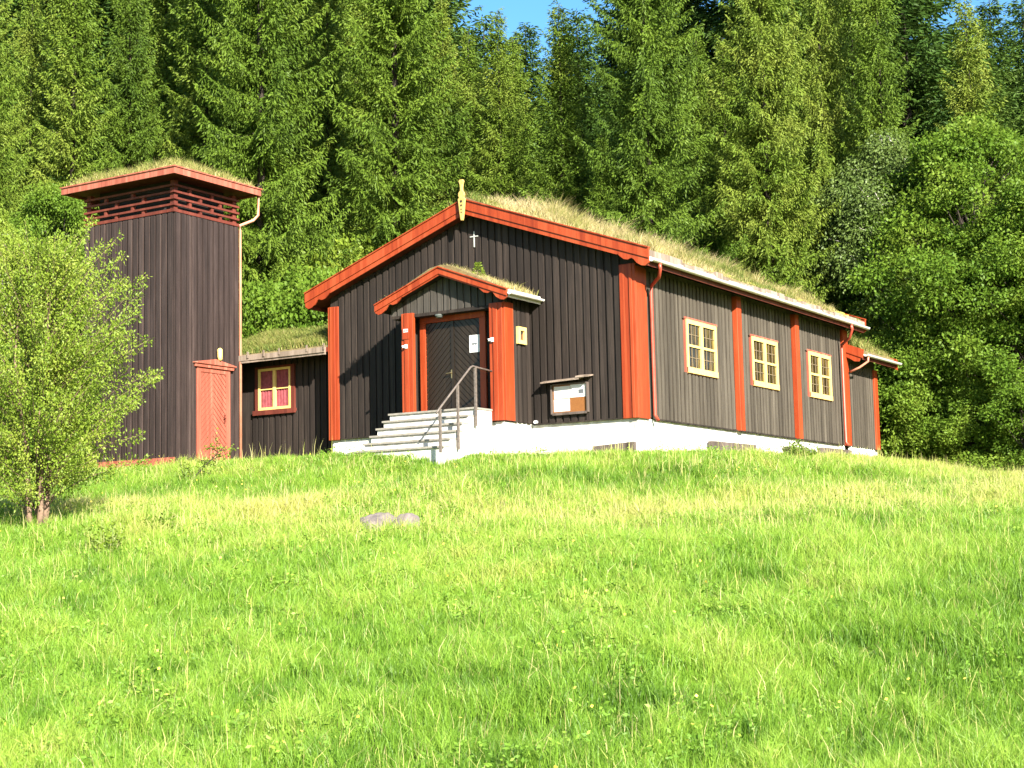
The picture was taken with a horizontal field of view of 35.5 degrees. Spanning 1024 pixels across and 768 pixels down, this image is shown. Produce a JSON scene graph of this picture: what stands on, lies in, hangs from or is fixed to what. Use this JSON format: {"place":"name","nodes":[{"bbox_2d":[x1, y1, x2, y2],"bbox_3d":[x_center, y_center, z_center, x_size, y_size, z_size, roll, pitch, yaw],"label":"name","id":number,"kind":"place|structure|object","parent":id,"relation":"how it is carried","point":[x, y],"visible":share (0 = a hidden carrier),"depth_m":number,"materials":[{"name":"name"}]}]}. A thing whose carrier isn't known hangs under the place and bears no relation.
{"place":"outdoors","nodes":[
{"label":"outdoors","id":0,"kind":"place"},
{"bbox_2d":[0,435,1023,767],"bbox_3d":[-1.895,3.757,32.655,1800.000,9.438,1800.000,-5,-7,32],"label":"meadow ground","id":1,"kind":"structure","parent":0,"point":[618,682],"depth_m":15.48,"materials":[{"name":"green plant"}]},
{"bbox_2d":[0,0,38,231],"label":"spruce tree","id":2,"kind":"object","parent":1,"relation":"on","point":[4,94],"visible":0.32,"depth_m":53.35,"materials":[{"name":"green plant"}]},
{"bbox_2d":[0,204,42,469],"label":"birch tree","id":3,"kind":"object","parent":1,"relation":"on","point":[3,230],"visible":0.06,"depth_m":47.82,"materials":[{"name":"green plant"}]},
{"bbox_2d":[1,0,68,242],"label":"spruce tree","id":4,"kind":"object","parent":1,"relation":"on","point":[33,15],"visible":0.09,"depth_m":57.39,"materials":[{"name":"green plant"}]},
{"bbox_2d":[0,0,95,222],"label":"spruce tree","id":5,"kind":"object","parent":1,"relation":"on","point":[12,11],"visible":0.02,"depth_m":69.78,"materials":[{"name":"green plant"}]},
{"bbox_2d":[0,180,99,467],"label":"broadleaf tree","id":6,"kind":"object","parent":1,"relation":"on","point":[51,202],"visible":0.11,"depth_m":50.40,"materials":[{"name":"green plant"}]},
{"bbox_2d":[0,0,104,221],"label":"spruce tree","id":7,"kind":"object","parent":1,"relation":"on","point":[39,78],"visible":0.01,"depth_m":70.29,"materials":[{"name":"green plant"}]},
{"bbox_2d":[0,333,107,472],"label":"leafy bush","id":8,"kind":"object","parent":1,"relation":"on","point":[30,445],"visible":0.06,"depth_m":42.16,"materials":[{"name":"green plant"}]},
{"bbox_2d":[0,0,114,205],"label":"spruce tree","id":9,"kind":"object","parent":1,"relation":"on","point":[60,68],"depth_m":70.60,"materials":[{"name":"green plant"}]},
{"bbox_2d":[16,0,119,308],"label":"spruce tree","id":10,"kind":"object","parent":1,"relation":"on","point":[72,28],"visible":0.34,"depth_m":54.13,"materials":[{"name":"green plant"}]},
{"bbox_2d":[0,215,163,524],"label":"young willow tree","id":11,"kind":"object","parent":1,"relation":"on","point":[58,356],"visible":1,"depth_m":27.05,"materials":[{"name":"green plant"}]},
{"bbox_2d":[81,512,127,553],"bbox_3d":[-6.272,2.392,24.660,0.674,0.830,0.728,0,-6,-8],"label":"weed clump","id":12,"kind":"object","parent":1,"relation":"on","point":[115,540],"visible":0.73,"depth_m":24.60,"materials":[{"name":"green plant"}]},
{"bbox_2d":[25,0,198,180],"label":"spruce tree","id":13,"kind":"object","parent":1,"relation":"on","point":[106,7],"visible":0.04,"depth_m":70.16,"materials":[{"name":"green plant"}]},
{"bbox_2d":[87,0,181,206],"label":"spruce tree","id":14,"kind":"object","parent":1,"relation":"on","point":[130,139],"visible":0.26,"depth_m":56.19,"materials":[{"name":"green plant"}]},
{"bbox_2d":[79,1,189,170],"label":"spruce tree","id":15,"kind":"object","parent":1,"relation":"on","point":[112,79],"depth_m":70.63,"materials":[{"name":"green plant"}]},
{"bbox_2d":[98,3,197,158],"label":"spruce tree","id":16,"kind":"object","parent":1,"relation":"on","point":[156,64],"depth_m":71.64,"materials":[{"name":"green plant"}]},
{"bbox_2d":[60,154,262,468],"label":"bell tower","id":17,"kind":"structure","parent":1,"relation":"on","point":[181,243],"depth_m":42.41,"materials":[{"name":"brown wood"}]},
{"bbox_2d":[193,359,236,460],"bbox_3d":[-7.907,0.762,42.508,0.160,2.850,1.600,-5,-7,32],"label":"tower door","id":18,"kind":"structure","parent":17,"relation":"in","point":[212,376],"depth_m":42.50,"materials":[{"name":"red paint"}]},
{"bbox_2d":[217,348,221,360],"bbox_3d":[-7.804,-0.790,42.747,0.140,0.343,0.140,-5,-7,32],"label":"wall lamp","id":19,"kind":"object","parent":17,"relation":"attached to","point":[219,353],"visible":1,"depth_m":42.69,"materials":[{"name":"beige paint"}]},
{"bbox_2d":[144,509,183,529],"bbox_3d":[-5.721,2.363,26.307,0.637,0.620,0.578,1,-7,-19],"label":"weed clump","id":20,"kind":"object","parent":1,"relation":"on","point":[161,519],"visible":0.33,"depth_m":26.23,"materials":[{"name":"green plant"}]},
{"bbox_2d":[106,0,224,167],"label":"spruce tree","id":21,"kind":"object","parent":1,"relation":"on","point":[167,21],"visible":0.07,"depth_m":64.29,"materials":[{"name":"green plant"}]},
{"bbox_2d":[152,0,255,262],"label":"spruce tree","id":22,"kind":"object","parent":1,"relation":"on","point":[190,63],"visible":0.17,"depth_m":60.17,"materials":[{"name":"green plant"}]},
{"bbox_2d":[173,424,238,480],"bbox_3d":[-6.960,1.721,35.971,1.749,1.577,1.028,-2,-6,8],"label":"clump","id":23,"kind":"object","parent":1,"relation":"on","point":[205,463],"visible":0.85,"depth_m":35.78,"materials":[{"name":"green plant"}]},
{"bbox_2d":[150,0,284,251],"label":"spruce tree","id":24,"kind":"object","parent":1,"relation":"on","point":[230,126],"depth_m":70.50,"materials":[{"name":"green plant"}]},
{"bbox_2d":[185,0,363,298],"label":"spruce tree","id":25,"kind":"object","parent":1,"relation":"on","point":[260,133],"visible":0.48,"depth_m":53.68,"materials":[{"name":"green plant"}]},
{"bbox_2d":[238,276,320,338],"bbox_3d":[-7.895,0.116,50.398,5.481,6.975,5.744,0,-6,-8],"label":"leafy bush","id":26,"kind":"object","parent":1,"relation":"on","point":[254,308],"visible":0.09,"depth_m":49.77,"materials":[{"name":"green plant"}]},
{"bbox_2d":[253,262,314,333],"bbox_3d":[-7.283,-0.356,52.187,3.956,7.475,3.632,-1,-6,0],"label":"broadleaf tree","id":27,"kind":"object","parent":1,"relation":"on","point":[278,269],"visible":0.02,"depth_m":52.42,"materials":[{"name":"green plant"}]},
{"bbox_2d":[239,324,332,459],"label":"link building","id":28,"kind":"structure","parent":1,"relation":"on","point":[285,397],"depth_m":43.36,"materials":[{"name":"brown wood"}]},
{"bbox_2d":[252,364,296,415],"bbox_3d":[-6.487,0.163,43.663,1.480,1.330,0.100,-5,-7,32],"label":"window","id":29,"kind":"structure","parent":28,"relation":"in","point":[275,386],"depth_m":43.64,"materials":[{"name":"red paint"}]},
{"bbox_2d":[242,263,341,338],"bbox_3d":[-6.204,-0.148,50.357,6.094,7.399,5.815,-4,-7,27],"label":"leafy bush","id":30,"kind":"object","parent":1,"relation":"on","point":[290,314],"visible":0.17,"depth_m":48.90,"materials":[{"name":"green plant"}]},
{"bbox_2d":[243,0,351,259],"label":"spruce tree","id":31,"kind":"object","parent":1,"relation":"on","point":[298,22],"visible":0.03,"depth_m":65.23,"materials":[{"name":"green plant"}]},
{"bbox_2d":[264,226,388,286],"bbox_3d":[-5.532,-0.639,54.509,7.390,9.404,7.745,2,-7,-27],"label":"leafy bush","id":32,"kind":"object","parent":1,"relation":"on","point":[342,245],"visible":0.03,"depth_m":53.43,"materials":[{"name":"green plant"}]},
{"bbox_2d":[284,0,373,255],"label":"spruce tree","id":33,"kind":"object","parent":1,"relation":"on","point":[327,132],"visible":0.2,"depth_m":62.26,"materials":[{"name":"green plant"}]},
{"bbox_2d":[306,0,403,233],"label":"spruce tree","id":34,"kind":"object","parent":1,"relation":"on","point":[356,13],"visible":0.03,"depth_m":66.21,"materials":[{"name":"green plant"}]},
{"bbox_2d":[360,512,395,530],"bbox_3d":[-2.153,2.426,26.413,0.662,0.630,0.703,-6,-8,40],"label":"boulder","id":35,"kind":"object","parent":1,"relation":"on","point":[373,518],"visible":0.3,"depth_m":26.31,"materials":[{"name":"grey stone"}]},
{"bbox_2d":[303,0,475,264],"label":"spruce tree","id":36,"kind":"object","parent":1,"relation":"on","point":[391,82],"visible":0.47,"depth_m":54.83,"materials":[{"name":"green plant"}]},
{"bbox_2d":[302,0,495,230],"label":"spruce tree","id":37,"kind":"object","parent":1,"relation":"on","point":[478,24],"depth_m":75.42,"materials":[{"name":"green plant"}]},
{"bbox_2d":[392,513,419,526],"bbox_3d":[-1.725,2.388,26.184,0.412,0.561,0.546,-7,-9,43],"label":"boulder","id":38,"kind":"object","parent":1,"relation":"on","point":[408,516],"visible":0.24,"depth_m":26.09,"materials":[{"name":"grey stone"}]},
{"bbox_2d":[352,365,492,464],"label":"entrance steps","id":39,"kind":"structure","parent":1,"relation":"on","point":[439,434],"depth_m":36.87,"materials":[{"name":"white paint"}]},
{"bbox_2d":[352,0,504,210],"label":"spruce tree","id":40,"kind":"object","parent":1,"relation":"on","point":[450,9],"visible":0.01,"depth_m":71.28,"materials":[{"name":"green plant"}]},
{"bbox_2d":[418,0,476,210],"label":"spruce tree","id":41,"kind":"object","parent":1,"relation":"on","point":[442,53],"visible":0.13,"depth_m":63.41,"materials":[{"name":"green plant"}]},
{"bbox_2d":[449,0,472,32],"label":"spruce tree","id":42,"kind":"object","parent":1,"relation":"on","point":[465,9],"depth_m":82.93,"materials":[{"name":"green plant"}]},
{"bbox_2d":[452,34,494,193],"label":"spruce tree","id":43,"kind":"object","parent":1,"relation":"on","point":[479,56],"depth_m":76.48,"materials":[{"name":"green plant"}]},
{"bbox_2d":[451,28,506,197],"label":"spruce tree","id":44,"kind":"object","parent":1,"relation":"on","point":[467,61],"visible":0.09,"depth_m":66.50,"materials":[{"name":"green plant"}]},
{"bbox_2d":[469,15,531,102],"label":"spruce tree","id":45,"kind":"object","parent":1,"relation":"on","point":[484,29],"depth_m":79.37,"materials":[{"name":"green plant"}]},
{"bbox_2d":[465,8,540,204],"bbox_3d":[-0.281,-4.971,58.812,4.203,18.539,4.886,1,-7,-23],"label":"spruce tree","id":46,"kind":"object","parent":1,"relation":"on","point":[497,183],"visible":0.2,"depth_m":59.22,"materials":[{"name":"green plant"}]},
{"bbox_2d":[0,441,1023,767],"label":"meadow herbs","id":47,"kind":"object","parent":1,"relation":"on","point":[276,581],"visible":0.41,"depth_m":17.65,"materials":[{"name":"green plant"}]},
{"bbox_2d":[479,33,550,201],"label":"spruce tree","id":48,"kind":"object","parent":1,"relation":"on","point":[523,86],"visible":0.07,"depth_m":67.53,"materials":[{"name":"green plant"}]},
{"bbox_2d":[484,22,590,218],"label":"spruce tree","id":49,"kind":"object","parent":1,"relation":"on","point":[529,40],"visible":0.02,"depth_m":72.60,"materials":[{"name":"green plant"}]},
{"bbox_2d":[517,0,600,217],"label":"spruce tree","id":50,"kind":"object","parent":1,"relation":"on","point":[566,185],"visible":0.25,"depth_m":57.16,"materials":[{"name":"green plant"}]},
{"bbox_2d":[542,34,623,208],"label":"spruce tree","id":51,"kind":"object","parent":1,"relation":"on","point":[582,98],"visible":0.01,"depth_m":74.49,"materials":[{"name":"green plant"}]},
{"bbox_2d":[526,7,641,218],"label":"spruce tree","id":52,"kind":"object","parent":1,"relation":"on","point":[583,40],"visible":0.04,"depth_m":71.56,"materials":[{"name":"green plant"}]},
{"bbox_2d":[304,179,901,456],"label":"wooden church","id":53,"kind":"structure","parent":1,"relation":"on","point":[658,340],"depth_m":39.40,"materials":[{"name":"brown wood"}]},
{"bbox_2d":[402,327,408,339],"bbox_3d":[-2.598,-1.234,39.086,0.200,0.280,0.016,-5,-7,32],"label":"warning plate","id":54,"kind":"object","parent":53,"relation":"attached to","point":[405,333],"visible":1,"depth_m":39.09,"materials":[{"name":"red paint"}]},
{"bbox_2d":[419,311,487,410],"bbox_3d":[-1.438,-0.449,38.767,1.920,2.520,0.139,-5,-7,32],"label":"double door","id":55,"kind":"structure","parent":53,"relation":"in","point":[445,355],"depth_m":38.81,"materials":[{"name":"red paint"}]},
{"bbox_2d":[469,334,479,352],"bbox_3d":[-0.900,-0.974,38.492,0.300,0.420,0.007,-5,-7,32],"label":"door notice","id":56,"kind":"object","parent":55,"relation":"attached to","point":[474,343],"depth_m":38.49,"materials":[{"name":"white paper"}]},
{"bbox_2d":[472,261,485,276],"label":"spruce seedling","id":57,"kind":"object","parent":53,"relation":"on","point":[483,272],"visible":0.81,"depth_m":38.60,"materials":[{"name":"green plant"}]},
{"bbox_2d":[516,326,526,344],"bbox_3d":[0.229,-1.156,38.294,0.072,0.410,0.370,-5,-7,32],"label":"framed case","id":58,"kind":"object","parent":53,"relation":"attached to","point":[521,335],"visible":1,"depth_m":38.24,"materials":[{"name":"beige paint"}]},
{"bbox_2d":[540,374,592,415],"bbox_3d":[1.297,0.258,37.906,1.330,0.930,0.260,-5,-7,32],"label":"notice board","id":59,"kind":"object","parent":53,"relation":"attached to","point":[569,398],"visible":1,"depth_m":37.95,"materials":[{"name":"white paper"}]},
{"bbox_2d":[594,442,635,451],"bbox_3d":[2.377,1.470,37.198,1.100,0.200,0.110,-5,-7,32],"label":"cover board","id":60,"kind":"object","parent":53,"relation":"attached to","point":[625,445],"visible":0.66,"depth_m":37.06,"materials":[{"name":"brown wood"}]},
{"bbox_2d":[682,316,718,378],"bbox_3d":[4.750,-0.893,40.133,0.090,1.405,1.900,-5,-7,32],"label":"window","id":61,"kind":"structure","parent":53,"relation":"in","point":[699,337],"depth_m":40.06,"materials":[{"name":"beige paint"}]},
{"bbox_2d":[708,441,755,450],"bbox_3d":[5.685,1.630,41.187,0.140,0.250,2.700,-5,-7,32],"label":"cover board","id":62,"kind":"object","parent":53,"relation":"attached to","point":[716,443],"visible":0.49,"depth_m":40.74,"materials":[{"name":"brown wood"}]},
{"bbox_2d":[749,334,779,390],"bbox_3d":[6.876,-0.569,43.506,0.090,1.405,1.900,-5,-7,32],"label":"window","id":63,"kind":"structure","parent":53,"relation":"in","point":[763,352],"depth_m":43.43,"materials":[{"name":"beige paint"}]},
{"bbox_2d":[806,349,832,401],"bbox_3d":[9.034,-0.240,46.930,0.090,1.405,1.900,-5,-7,32],"label":"window","id":64,"kind":"structure","parent":53,"relation":"in","point":[818,364],"depth_m":46.85,"materials":[{"name":"beige paint"}]},
{"bbox_2d":[818,447,851,454],"bbox_3d":[9.587,2.022,47.407,0.140,0.220,2.400,-5,-7,32],"label":"cover board","id":65,"kind":"object","parent":53,"relation":"attached to","point":[832,449],"visible":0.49,"depth_m":47.00,"materials":[{"name":"brown wood"}]},
{"bbox_2d":[583,132,625,226],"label":"spruce tree","id":66,"kind":"object","parent":1,"relation":"on","point":[603,200],"visible":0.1,"depth_m":53.93,"materials":[{"name":"green plant"}]},
{"bbox_2d":[583,23,629,131],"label":"spruce tree","id":67,"kind":"object","parent":1,"relation":"on","point":[609,65],"depth_m":79.32,"materials":[{"name":"green plant"}]},
{"bbox_2d":[570,0,682,213],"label":"spruce tree","id":68,"kind":"object","parent":1,"relation":"on","point":[610,13],"visible":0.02,"depth_m":78.31,"materials":[{"name":"green plant"}]},
{"bbox_2d":[608,0,705,235],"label":"spruce tree","id":69,"kind":"object","parent":1,"relation":"on","point":[682,24],"visible":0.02,"depth_m":74.82,"materials":[{"name":"green plant"}]},
{"bbox_2d":[572,0,748,266],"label":"spruce tree","id":70,"kind":"object","parent":1,"relation":"on","point":[646,107],"visible":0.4,"depth_m":53.75,"materials":[{"name":"green plant"}]},
{"bbox_2d":[600,0,733,219],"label":"spruce tree","id":71,"kind":"object","parent":1,"relation":"on","point":[699,3],"visible":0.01,"depth_m":76.68,"materials":[{"name":"green plant"}]},
{"bbox_2d":[670,16,719,198],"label":"spruce tree","id":72,"kind":"object","parent":1,"relation":"on","point":[708,44],"visible":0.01,"depth_m":75.04,"materials":[{"name":"green plant"}]},
{"bbox_2d":[668,34,727,245],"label":"spruce tree","id":73,"kind":"object","parent":1,"relation":"on","point":[701,111],"visible":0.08,"depth_m":67.32,"materials":[{"name":"green plant"}]},
{"bbox_2d":[663,4,755,218],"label":"spruce tree","id":74,"kind":"object","parent":1,"relation":"on","point":[720,29],"depth_m":72.69,"materials":[{"name":"green plant"}]},
{"bbox_2d":[688,34,761,269],"bbox_3d":[8.628,-4.583,62.983,4.780,18.979,5.557,-6,-8,38],"label":"spruce tree","id":75,"kind":"object","parent":1,"relation":"on","point":[715,172],"visible":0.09,"depth_m":63.25,"materials":[{"name":"green plant"}]},
{"bbox_2d":[682,194,780,271],"bbox_3d":[8.976,-1.670,63.719,8.586,12.193,8.282,0,-6,-9],"label":"broadleaf tree","id":76,"kind":"object","parent":1,"relation":"on","point":[724,247],"visible":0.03,"depth_m":62.35,"materials":[{"name":"green plant"}]},
{"bbox_2d":[703,0,842,310],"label":"spruce tree","id":77,"kind":"object","parent":1,"relation":"on","point":[759,186],"visible":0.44,"depth_m":56.71,"materials":[{"name":"green plant"}]},
{"bbox_2d":[638,0,919,256],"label":"spruce tree","id":78,"kind":"object","parent":1,"relation":"on","point":[709,18],"visible":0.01,"depth_m":71.11,"materials":[{"name":"green plant"}]},
{"bbox_2d":[779,439,813,457],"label":"weed clump","id":79,"kind":"object","parent":1,"relation":"on","point":[795,444],"visible":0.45,"depth_m":40.38,"materials":[{"name":"green plant"}]},
{"bbox_2d":[747,177,853,330],"bbox_3d":[11.088,-1.928,61.576,5.960,12.507,5.438,-4,-7,21],"label":"birch tree","id":80,"kind":"object","parent":1,"relation":"on","point":[809,270],"visible":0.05,"depth_m":60.07,"materials":[{"name":"green plant"}]},
{"bbox_2d":[767,0,835,194],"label":"spruce tree","id":81,"kind":"object","parent":1,"relation":"on","point":[786,17],"visible":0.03,"depth_m":67.47,"materials":[{"name":"green plant"}]},
{"bbox_2d":[803,444,819,455],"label":"weed clump","id":82,"kind":"object","parent":1,"relation":"on","point":[814,451],"visible":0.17,"depth_m":41.24,"materials":[{"name":"green plant"}]},
{"bbox_2d":[759,160,879,309],"bbox_3d":[13.194,-1.987,62.426,9.074,14.498,8.753,1,-7,-22],"label":"broadleaf tree","id":83,"kind":"object","parent":1,"relation":"on","point":[832,245],"visible":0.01,"depth_m":60.34,"materials":[{"name":"green plant"}]},
{"bbox_2d":[778,0,877,332],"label":"spruce tree","id":84,"kind":"object","parent":1,"relation":"on","point":[820,89],"visible":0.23,"depth_m":61.10,"materials":[{"name":"green plant"}]},
{"bbox_2d":[820,0,892,154],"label":"spruce tree","id":85,"kind":"object","parent":1,"relation":"on","point":[845,13],"visible":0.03,"depth_m":68.65,"materials":[{"name":"green plant"}]},
{"bbox_2d":[833,0,919,449],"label":"spruce tree","id":86,"kind":"object","parent":1,"relation":"on","point":[867,83],"visible":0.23,"depth_m":59.32,"materials":[{"name":"green plant"}]},
{"bbox_2d":[804,127,970,434],"bbox_3d":[13.700,-2.789,57.570,7.305,13.301,8.006,3,-7,-31],"label":"birch tree","id":87,"kind":"object","parent":1,"relation":"on","point":[883,157],"visible":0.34,"depth_m":56.93,"materials":[{"name":"green plant"}]},
{"bbox_2d":[873,331,969,460],"bbox_3d":[13.267,0.826,53.782,5.095,5.187,5.340,-6,-8,37],"label":"leafy bush","id":88,"kind":"object","parent":1,"relation":"on","point":[906,390],"visible":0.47,"depth_m":51.98,"materials":[{"name":"green plant"}]},
{"bbox_2d":[834,0,1012,194],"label":"spruce tree","id":89,"kind":"object","parent":1,"relation":"on","point":[924,71],"visible":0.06,"depth_m":70.07,"materials":[{"name":"green plant"}]},
{"bbox_2d":[889,0,960,116],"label":"spruce tree","id":90,"kind":"object","parent":1,"relation":"on","point":[928,25],"depth_m":80.89,"materials":[{"name":"green plant"}]},
{"bbox_2d":[836,112,1023,461],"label":"broadleaf tree","id":91,"kind":"object","parent":1,"relation":"on","point":[984,148],"visible":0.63,"depth_m":53.64,"materials":[{"name":"green plant"}]},
{"bbox_2d":[846,211,1016,467],"bbox_3d":[14.171,-1.102,55.007,6.109,9.924,6.653,-3,-6,12],"label":"broadleaf tree","id":92,"kind":"object","parent":1,"relation":"on","point":[875,336],"visible":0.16,"depth_m":53.66,"materials":[{"name":"green plant"}]},
{"bbox_2d":[911,26,952,191],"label":"spruce tree","id":93,"kind":"object","parent":1,"relation":"on","point":[922,37],"depth_m":73.77,"materials":[{"name":"green plant"}]},
{"bbox_2d":[937,24,964,110],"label":"spruce tree","id":94,"kind":"object","parent":1,"relation":"on","point":[950,54],"depth_m":75.62,"materials":[{"name":"green plant"}]},
{"bbox_2d":[904,377,1019,469],"bbox_3d":[15.078,1.629,51.643,4.590,3.716,4.380,2,-7,-25],"label":"leafy bush","id":95,"kind":"object","parent":1,"relation":"on","point":[964,401],"visible":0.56,"depth_m":50.69,"materials":[{"name":"green plant"}]},
{"bbox_2d":[925,171,1023,456],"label":"broadleaf tree","id":96,"kind":"object","parent":1,"relation":"on","point":[1006,239],"visible":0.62,"depth_m":51.50,"materials":[{"name":"green plant"}]},
{"bbox_2d":[933,0,1023,360],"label":"spruce tree","id":97,"kind":"object","parent":1,"relation":"on","point":[971,99],"visible":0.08,"depth_m":64.51,"materials":[{"name":"green plant"}]},
{"bbox_2d":[940,19,1023,183],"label":"spruce tree","id":98,"kind":"object","parent":1,"relation":"on","point":[1005,110],"visible":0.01,"depth_m":73.75,"materials":[{"name":"green plant"}]},
{"bbox_2d":[966,382,1023,472],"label":"leafy bush","id":99,"kind":"object","parent":1,"relation":"on","point":[1010,398],"visible":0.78,"depth_m":48.99,"materials":[{"name":"green plant"}]},
{"bbox_2d":[968,0,1023,173],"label":"spruce tree","id":100,"kind":"object","parent":1,"relation":"on","point":[1005,46],"visible":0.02,"depth_m":79.36,"materials":[{"name":"green plant"}]},
{"bbox_2d":[997,0,1023,144],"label":"spruce tree","id":101,"kind":"object","parent":1,"relation":"on","point":[1019,43],"visible":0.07,"depth_m":81.64,"materials":[{"name":"green plant"}]},
{"bbox_2d":[1013,76,1023,148],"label":"spruce tree","id":102,"kind":"object","parent":1,"relation":"on","point":[1020,106],"visible":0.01,"depth_m":78.01,"materials":[{"name":"green plant"}]},
{"bbox_2d":[452,0,1023,138],"label":"sky","id":103,"kind":"structure","parent":0,"point":[535,12],"materials":[{"name":"blue"}]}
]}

